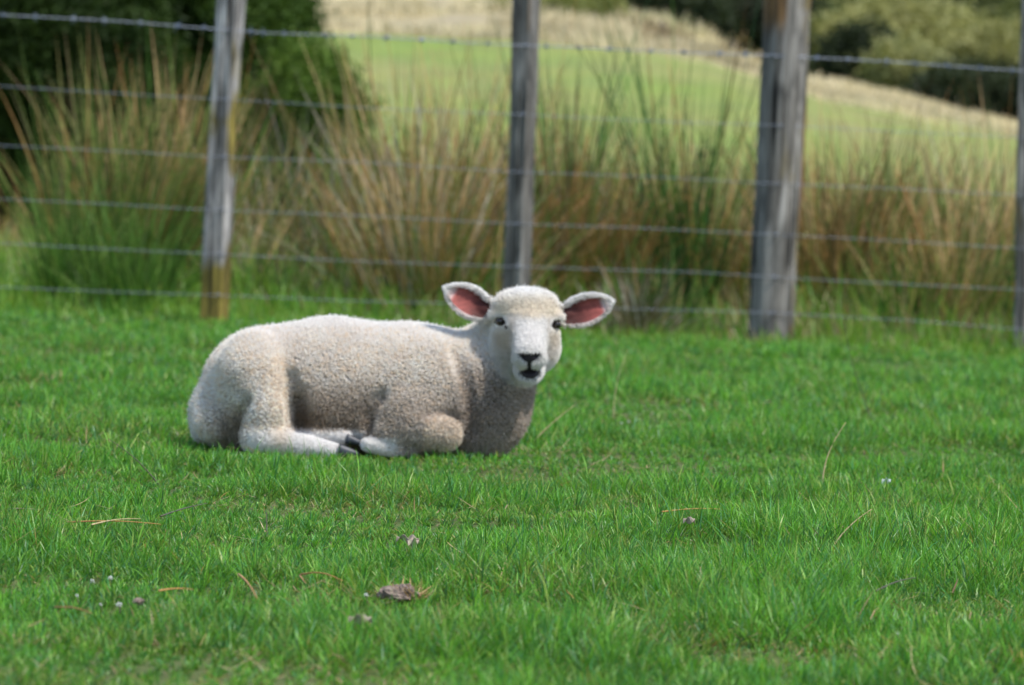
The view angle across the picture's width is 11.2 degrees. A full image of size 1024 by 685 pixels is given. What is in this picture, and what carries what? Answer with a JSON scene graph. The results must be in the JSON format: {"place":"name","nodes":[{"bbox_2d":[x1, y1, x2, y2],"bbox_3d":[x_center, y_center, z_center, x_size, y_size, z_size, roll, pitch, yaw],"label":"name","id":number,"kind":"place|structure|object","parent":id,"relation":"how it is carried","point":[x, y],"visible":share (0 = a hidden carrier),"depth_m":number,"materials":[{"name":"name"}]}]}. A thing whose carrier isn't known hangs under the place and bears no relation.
{"place":"outdoors","nodes":[
{"label":"outdoors","id":0,"kind":"place"},
{"bbox_2d":[1,125,1015,278],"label":"tall grass","id":1,"kind":"structure","parent":0,"point":[721,193],"depth_m":25.03,"materials":[{"name":"plant"}]},
{"bbox_2d":[0,0,1023,684],"bbox_3d":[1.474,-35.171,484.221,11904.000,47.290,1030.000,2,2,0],"label":"ground","id":2,"kind":"structure","parent":0,"point":[710,72],"depth_m":60.99,"materials":[{"name":"green plant"}]},
{"bbox_2d":[0,191,43,258],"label":"rush clump","id":3,"kind":"object","parent":2,"relation":"on","point":[14,232],"visible":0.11,"depth_m":26.21,"materials":[{"name":"green plant"}]},
{"bbox_2d":[54,606,91,613],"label":"dry stalk","id":4,"kind":"object","parent":2,"relation":"on","point":[70,607],"visible":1,"depth_m":5.89,"materials":[{"name":"brown plant"}]},
{"bbox_2d":[0,135,149,309],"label":"rush clump","id":5,"kind":"object","parent":2,"relation":"on","point":[51,263],"visible":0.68,"depth_m":20.20,"materials":[{"name":"green plant"}]},
{"bbox_2d":[0,0,208,232],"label":"bush","id":6,"kind":"object","parent":2,"relation":"on","point":[38,36],"visible":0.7,"depth_m":35.74,"materials":[{"name":"green plant"}]},
{"bbox_2d":[68,520,160,524],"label":"dry stalk","id":7,"kind":"object","parent":2,"relation":"on","point":[111,521],"visible":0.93,"depth_m":7.30,"materials":[{"name":"brown plant"}]},
{"bbox_2d":[91,518,138,525],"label":"dry stalk","id":8,"kind":"object","parent":2,"relation":"on","point":[112,520],"visible":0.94,"depth_m":7.28,"materials":[{"name":"plant"}]},
{"bbox_2d":[9,146,254,312],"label":"rush clump","id":9,"kind":"object","parent":2,"relation":"on","point":[124,274],"visible":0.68,"depth_m":20.08,"materials":[{"name":"green plant"}]},
{"bbox_2d":[108,438,158,483],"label":"dry stalk","id":10,"kind":"object","parent":2,"relation":"on","point":[138,462],"visible":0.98,"depth_m":8.91,"materials":[{"name":"plant"}]},
{"bbox_2d":[132,598,144,605],"bbox_3d":[-0.447,0.310,6.218,0.016,0.010,0.012,1,2,-35],"label":"dirt crumb","id":11,"kind":"object","parent":2,"relation":"on","point":[138,601],"visible":0.93,"depth_m":6.21,"materials":[{"name":"soil"}]},
{"bbox_2d":[0,14,279,303],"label":"rush clump","id":12,"kind":"object","parent":2,"relation":"on","point":[140,199],"visible":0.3,"depth_m":20.70,"materials":[{"name":"green plant"}]},
{"bbox_2d":[158,588,192,591],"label":"dry stalk","id":13,"kind":"object","parent":2,"relation":"on","point":[171,589],"visible":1,"depth_m":6.22,"materials":[{"name":"brown plant"}]},
{"bbox_2d":[160,503,207,516],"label":"dry stalk","id":14,"kind":"object","parent":2,"relation":"on","point":[180,509],"visible":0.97,"depth_m":7.82,"materials":[{"name":"plant"}]},
{"bbox_2d":[1,9,374,302],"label":"rush clump","id":15,"kind":"object","parent":2,"relation":"on","point":[235,215],"visible":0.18,"depth_m":20.95,"materials":[{"name":"green plant"}]},
{"bbox_2d":[237,573,256,596],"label":"dry stalk","id":16,"kind":"object","parent":2,"relation":"on","point":[243,578],"visible":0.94,"depth_m":6.33,"materials":[{"name":"beige plant"}]},
{"bbox_2d":[164,0,343,237],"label":"bush","id":17,"kind":"object","parent":2,"relation":"on","point":[278,16],"visible":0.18,"depth_m":36.70,"materials":[{"name":"green plant"}]},
{"bbox_2d":[179,230,356,317],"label":"rush clump","id":18,"kind":"object","parent":2,"relation":"on","point":[264,262],"visible":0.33,"depth_m":20.74,"materials":[{"name":"green plant"}]},
{"bbox_2d":[152,76,423,289],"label":"rush clump","id":19,"kind":"object","parent":2,"relation":"on","point":[276,204],"visible":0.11,"depth_m":21.76,"materials":[{"name":"green plant"}]},
{"bbox_2d":[209,26,390,237],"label":"bush","id":20,"kind":"object","parent":2,"relation":"on","point":[299,67],"visible":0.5,"depth_m":35.27,"materials":[{"name":"green plant"}]},
{"bbox_2d":[299,572,342,580],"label":"dry stalk","id":21,"kind":"object","parent":2,"relation":"on","point":[318,572],"visible":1,"depth_m":6.52,"materials":[{"name":"brown plant"}]},
{"bbox_2d":[205,86,468,303],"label":"rush clump","id":22,"kind":"object","parent":2,"relation":"on","point":[312,242],"visible":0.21,"depth_m":21.37,"materials":[{"name":"green plant"}]},
{"bbox_2d":[265,213,428,317],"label":"rush clump","id":23,"kind":"object","parent":2,"relation":"on","point":[346,280],"visible":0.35,"depth_m":20.77,"materials":[{"name":"green plant"}]},
{"bbox_2d":[289,120,405,244],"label":"clump","id":24,"kind":"object","parent":2,"relation":"on","point":[325,150],"visible":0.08,"depth_m":32.96,"materials":[{"name":"green plant"}]},
{"bbox_2d":[348,614,370,624],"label":"dead leaf","id":25,"kind":"object","parent":2,"relation":"on","point":[357,617],"visible":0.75,"depth_m":5.86,"materials":[{"name":"plant"}]},
{"bbox_2d":[192,0,591,286],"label":"rush clump","id":26,"kind":"object","parent":2,"relation":"on","point":[372,126],"visible":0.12,"depth_m":21.71,"materials":[{"name":"plant"}]},
{"bbox_2d":[376,583,419,601],"bbox_3d":[-0.142,0.312,6.505,0.056,0.023,0.033,2,2,0],"label":"clod","id":27,"kind":"object","parent":2,"relation":"on","point":[390,593],"visible":0.95,"depth_m":6.50,"materials":[{"name":"soil"}]},
{"bbox_2d":[386,577,433,599],"bbox_3d":[-0.122,0.306,6.507,0.064,0.029,0.066,4,2,40],"label":"straw wisp","id":28,"kind":"object","parent":27,"relation":"on","point":[421,592],"visible":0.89,"depth_m":6.50,"materials":[{"name":"beige plant"}]},
{"bbox_2d":[305,75,492,219],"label":"seed stalks","id":29,"kind":"object","parent":2,"relation":"on","point":[424,143],"visible":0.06,"depth_m":22.82,"materials":[{"name":"brown plant"}]},
{"bbox_2d":[186,282,615,459],"bbox_3d":[-0.219,0.060,10.261,0.819,0.363,0.342,2,2,0],"label":"lamb","id":30,"kind":"object","parent":2,"relation":"on","point":[332,383],"visible":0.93,"depth_m":10.17,"materials":[{"name":"white"}]},
{"bbox_2d":[396,534,418,543],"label":"dead leaf","id":31,"kind":"object","parent":2,"relation":"on","point":[405,537],"visible":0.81,"depth_m":7.22,"materials":[{"name":"plant"}]},
{"bbox_2d":[407,537,418,545],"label":"dead leaf","id":32,"kind":"object","parent":2,"relation":"on","point":[409,541],"visible":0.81,"depth_m":7.19,"materials":[{"name":"beige plant"}]},
{"bbox_2d":[233,13,650,318],"bbox_3d":[-0.247,-0.689,20.852,1.780,1.302,1.660,3,2,21],"label":"rush clump","id":33,"kind":"object","parent":2,"relation":"on","point":[411,240],"visible":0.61,"depth_m":20.73,"materials":[{"name":"plant"}]},
{"bbox_2d":[377,195,551,319],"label":"rush clump","id":34,"kind":"object","parent":2,"relation":"on","point":[458,268],"visible":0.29,"depth_m":20.69,"materials":[{"name":"plant"}]},
{"bbox_2d":[331,6,619,285],"bbox_3d":[-0.149,-0.741,21.732,1.264,1.369,1.353,2,2,0],"label":"rush clump","id":35,"kind":"object","parent":2,"relation":"on","point":[468,160],"visible":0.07,"depth_m":21.58,"materials":[{"name":"plant"}]},
{"bbox_2d":[474,0,511,12],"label":"shrub","id":36,"kind":"object","parent":2,"relation":"on","point":[503,2],"visible":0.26,"depth_m":96.74,"materials":[{"name":"beige plant"}]},
{"bbox_2d":[0,301,1023,684],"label":"grass","id":37,"kind":"structure","parent":2,"relation":"on","point":[798,579],"depth_m":7.89,"materials":[{"name":"green plant"}]},
{"bbox_2d":[0,0,1023,349],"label":"fence","id":38,"kind":"object","parent":2,"relation":"on","point":[778,182],"visible":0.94,"depth_m":19.80,"materials":[{"name":"wood"}]},
{"bbox_2d":[393,0,712,234],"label":"rush clump","id":39,"kind":"object","parent":2,"relation":"on","point":[557,103],"visible":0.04,"depth_m":22.18,"materials":[{"name":"plant"}]},
{"bbox_2d":[428,2,683,259],"bbox_3d":[0.170,-0.786,21.570,0.801,1.492,1.242,4,2,43],"label":"rush clump","id":40,"kind":"object","parent":2,"relation":"on","point":[581,129],"visible":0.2,"depth_m":21.54,"materials":[{"name":"green plant"}]},
{"bbox_2d":[539,405,573,435],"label":"dry stalk","id":41,"kind":"object","parent":2,"relation":"on","point":[553,422],"visible":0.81,"depth_m":10.85,"materials":[{"name":"plant"}]},
{"bbox_2d":[389,59,753,318],"bbox_3d":[0.269,-0.601,21.257,1.492,1.159,1.303,2,2,-15],"label":"rush clump","id":42,"kind":"object","parent":2,"relation":"on","point":[589,261],"visible":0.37,"depth_m":21.07,"materials":[{"name":"green plant"}]},
{"bbox_2d":[540,0,617,18],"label":"shrub","id":43,"kind":"object","parent":2,"relation":"on","point":[563,4],"visible":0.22,"depth_m":94.72,"materials":[{"name":"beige plant"}]},
{"bbox_2d":[540,0,630,18],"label":"shrub","id":44,"kind":"object","parent":2,"relation":"on","point":[606,5],"visible":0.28,"depth_m":97.72,"materials":[{"name":"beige plant"}]},
{"bbox_2d":[430,33,751,233],"bbox_3d":[0.327,-0.689,22.429,1.414,1.283,1.478,4,2,43],"label":"rush clump","id":45,"kind":"object","parent":2,"relation":"on","point":[580,115],"visible":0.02,"depth_m":22.38,"materials":[{"name":"green plant"}]},
{"bbox_2d":[613,351,627,419],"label":"dry stalk","id":46,"kind":"object","parent":2,"relation":"on","point":[615,390],"visible":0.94,"depth_m":12.40,"materials":[{"name":"plant"}]},
{"bbox_2d":[495,94,750,295],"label":"rush clump","id":47,"kind":"object","parent":2,"relation":"on","point":[647,185],"visible":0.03,"depth_m":21.77,"materials":[{"name":"green plant"}]},
{"bbox_2d":[565,253,708,337],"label":"clump","id":48,"kind":"object","parent":2,"relation":"on","point":[635,312],"visible":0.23,"depth_m":20.07,"materials":[{"name":"green plant"}]},
{"bbox_2d":[575,231,744,331],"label":"rush clump","id":49,"kind":"object","parent":2,"relation":"on","point":[676,301],"visible":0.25,"depth_m":20.62,"materials":[{"name":"plant"}]},
{"bbox_2d":[630,18,696,39],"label":"shrub","id":50,"kind":"object","parent":2,"relation":"on","point":[662,28],"visible":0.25,"depth_m":91.85,"materials":[{"name":"beige plant"}]},
{"bbox_2d":[617,0,756,49],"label":"tree","id":51,"kind":"object","parent":2,"relation":"on","point":[707,11],"visible":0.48,"depth_m":127.14,"materials":[{"name":"green plant"}]},
{"bbox_2d":[619,56,757,224],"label":"seed stalks","id":52,"kind":"object","parent":2,"relation":"on","point":[674,144],"visible":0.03,"depth_m":23.08,"materials":[{"name":"brown plant"}]},
{"bbox_2d":[683,517,694,523],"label":"dead leaf","id":53,"kind":"object","parent":2,"relation":"on","point":[689,520],"visible":0.99,"depth_m":7.99,"materials":[{"name":"beige plant"}]},
{"bbox_2d":[563,0,819,325],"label":"rush clump","id":54,"kind":"object","parent":2,"relation":"on","point":[679,249],"visible":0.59,"depth_m":21.15,"materials":[{"name":"green plant"}]},
{"bbox_2d":[662,508,726,511],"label":"dry stalk","id":55,"kind":"object","parent":2,"relation":"on","point":[686,509],"visible":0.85,"depth_m":8.23,"materials":[{"name":"brown plant"}]},
{"bbox_2d":[573,78,845,270],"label":"rush clump","id":56,"kind":"object","parent":2,"relation":"on","point":[706,170],"visible":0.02,"depth_m":22.46,"materials":[{"name":"green plant"}]},
{"bbox_2d":[619,116,835,326],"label":"rush clump","id":57,"kind":"object","parent":2,"relation":"on","point":[739,256],"visible":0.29,"depth_m":21.32,"materials":[{"name":"plant"}]},
{"bbox_2d":[710,25,761,62],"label":"shrub","id":58,"kind":"object","parent":2,"relation":"on","point":[732,44],"visible":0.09,"depth_m":89.85,"materials":[{"name":"beige plant"}]},
{"bbox_2d":[719,0,830,57],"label":"tree","id":59,"kind":"object","parent":2,"relation":"on","point":[757,42],"visible":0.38,"depth_m":128.64,"materials":[{"name":"green plant"}]},
{"bbox_2d":[634,73,1007,335],"bbox_3d":[1.247,-0.582,21.295,1.585,1.201,1.417,2,2,0],"label":"rush clump","id":60,"kind":"object","parent":2,"relation":"on","point":[829,255],"visible":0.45,"depth_m":21.11,"materials":[{"name":"green plant"}]},
{"bbox_2d":[808,0,854,77],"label":"tree","id":61,"kind":"object","parent":2,"relation":"on","point":[815,45],"visible":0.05,"depth_m":135.27,"materials":[{"name":"green plant"}]},
{"bbox_2d":[822,422,845,479],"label":"dry stalk","id":62,"kind":"object","parent":2,"relation":"on","point":[828,454],"visible":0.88,"depth_m":9.46,"materials":[{"name":"plant"}]},
{"bbox_2d":[680,82,1014,270],"bbox_3d":[1.553,-0.568,22.090,2.126,1.148,1.490,2,2,0],"label":"rush clump","id":63,"kind":"object","parent":2,"relation":"on","point":[806,161],"visible":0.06,"depth_m":22.18,"materials":[{"name":"green plant"}]},
{"bbox_2d":[833,509,871,545],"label":"dry stalk","id":64,"kind":"object","parent":2,"relation":"on","point":[849,526],"visible":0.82,"depth_m":7.89,"materials":[{"name":"plant"}]},
{"bbox_2d":[811,0,906,13],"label":"tree","id":65,"kind":"object","parent":2,"relation":"on","point":[840,3],"visible":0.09,"depth_m":148.12,"materials":[{"name":"green plant"}]},
{"bbox_2d":[808,8,913,83],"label":"tree","id":66,"kind":"object","parent":2,"relation":"on","point":[852,41],"visible":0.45,"depth_m":123.24,"materials":[{"name":"green plant"}]},
{"bbox_2d":[755,85,1014,322],"bbox_3d":[1.707,-0.550,21.615,1.487,1.144,1.371,4,2,38],"label":"rush clump","id":67,"kind":"object","parent":2,"relation":"on","point":[903,210],"visible":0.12,"depth_m":21.52,"materials":[{"name":"green plant"}]},
{"bbox_2d":[875,577,915,591],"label":"dry stalk","id":68,"kind":"object","parent":2,"relation":"on","point":[893,583],"visible":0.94,"depth_m":6.72,"materials":[{"name":"plant"}]},
{"bbox_2d":[809,0,993,61],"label":"tree","id":69,"kind":"object","parent":2,"relation":"on","point":[921,15],"visible":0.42,"depth_m":126.61,"materials":[{"name":"green plant"}]},
{"bbox_2d":[847,25,957,94],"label":"tree","id":70,"kind":"object","parent":2,"relation":"on","point":[891,74],"visible":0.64,"depth_m":120.47,"materials":[{"name":"green plant"}]},
{"bbox_2d":[797,203,1014,342],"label":"rush clump","id":71,"kind":"object","parent":2,"relation":"on","point":[916,306],"visible":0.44,"depth_m":20.89,"materials":[{"name":"plant"}]},
{"bbox_2d":[804,113,1015,266],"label":"rush clump","id":72,"kind":"object","parent":2,"relation":"on","point":[939,173],"visible":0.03,"depth_m":22.23,"materials":[{"name":"plant"}]},
{"bbox_2d":[805,114,1016,342],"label":"rush clump","id":73,"kind":"object","parent":2,"relation":"on","point":[958,267],"visible":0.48,"depth_m":20.95,"materials":[{"name":"plant"}]},
{"bbox_2d":[804,64,1018,300],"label":"rush clump","id":74,"kind":"object","parent":2,"relation":"on","point":[1004,205],"visible":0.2,"depth_m":21.45,"materials":[{"name":"green plant"}]},
{"bbox_2d":[910,649,917,677],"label":"dry stalk","id":75,"kind":"object","parent":2,"relation":"on","point":[912,662],"visible":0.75,"depth_m":5.74,"materials":[{"name":"plant"}]},
{"bbox_2d":[901,49,1009,111],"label":"tree","id":76,"kind":"object","parent":2,"relation":"on","point":[941,87],"visible":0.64,"depth_m":118.13,"materials":[{"name":"green plant"}]},
{"bbox_2d":[896,131,1015,228],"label":"seed stalks","id":77,"kind":"object","parent":2,"relation":"on","point":[1010,178],"visible":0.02,"depth_m":22.72,"materials":[{"name":"brown plant"}]},
{"bbox_2d":[927,171,1014,346],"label":"rush clump","id":78,"kind":"object","parent":2,"relation":"on","point":[1009,278],"visible":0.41,"depth_m":20.98,"materials":[{"name":"plant"}]},
{"bbox_2d":[927,6,1020,74],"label":"tree","id":79,"kind":"object","parent":2,"relation":"on","point":[1001,42],"visible":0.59,"depth_m":124.14,"materials":[{"name":"green plant"}]},
{"bbox_2d":[936,0,1020,31],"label":"tree","id":80,"kind":"object","parent":2,"relation":"on","point":[1004,9],"visible":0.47,"depth_m":147.79,"materials":[{"name":"green plant"}]},
{"bbox_2d":[957,56,1018,119],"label":"tree","id":81,"kind":"object","parent":2,"relation":"on","point":[1005,78],"visible":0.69,"depth_m":118.05,"materials":[{"name":"green plant"}]},
{"bbox_2d":[0,212,1023,359],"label":"rough grass","id":82,"kind":"structure","parent":0,"point":[712,323],"depth_m":20.29,"materials":[{"name":"green plant"}]},
{"bbox_2d":[315,0,1017,136],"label":"dry tussock grass","id":83,"kind":"structure","parent":0,"point":[556,22],"depth_m":85.46,"materials":[{"name":"beige plant"}]}
]}

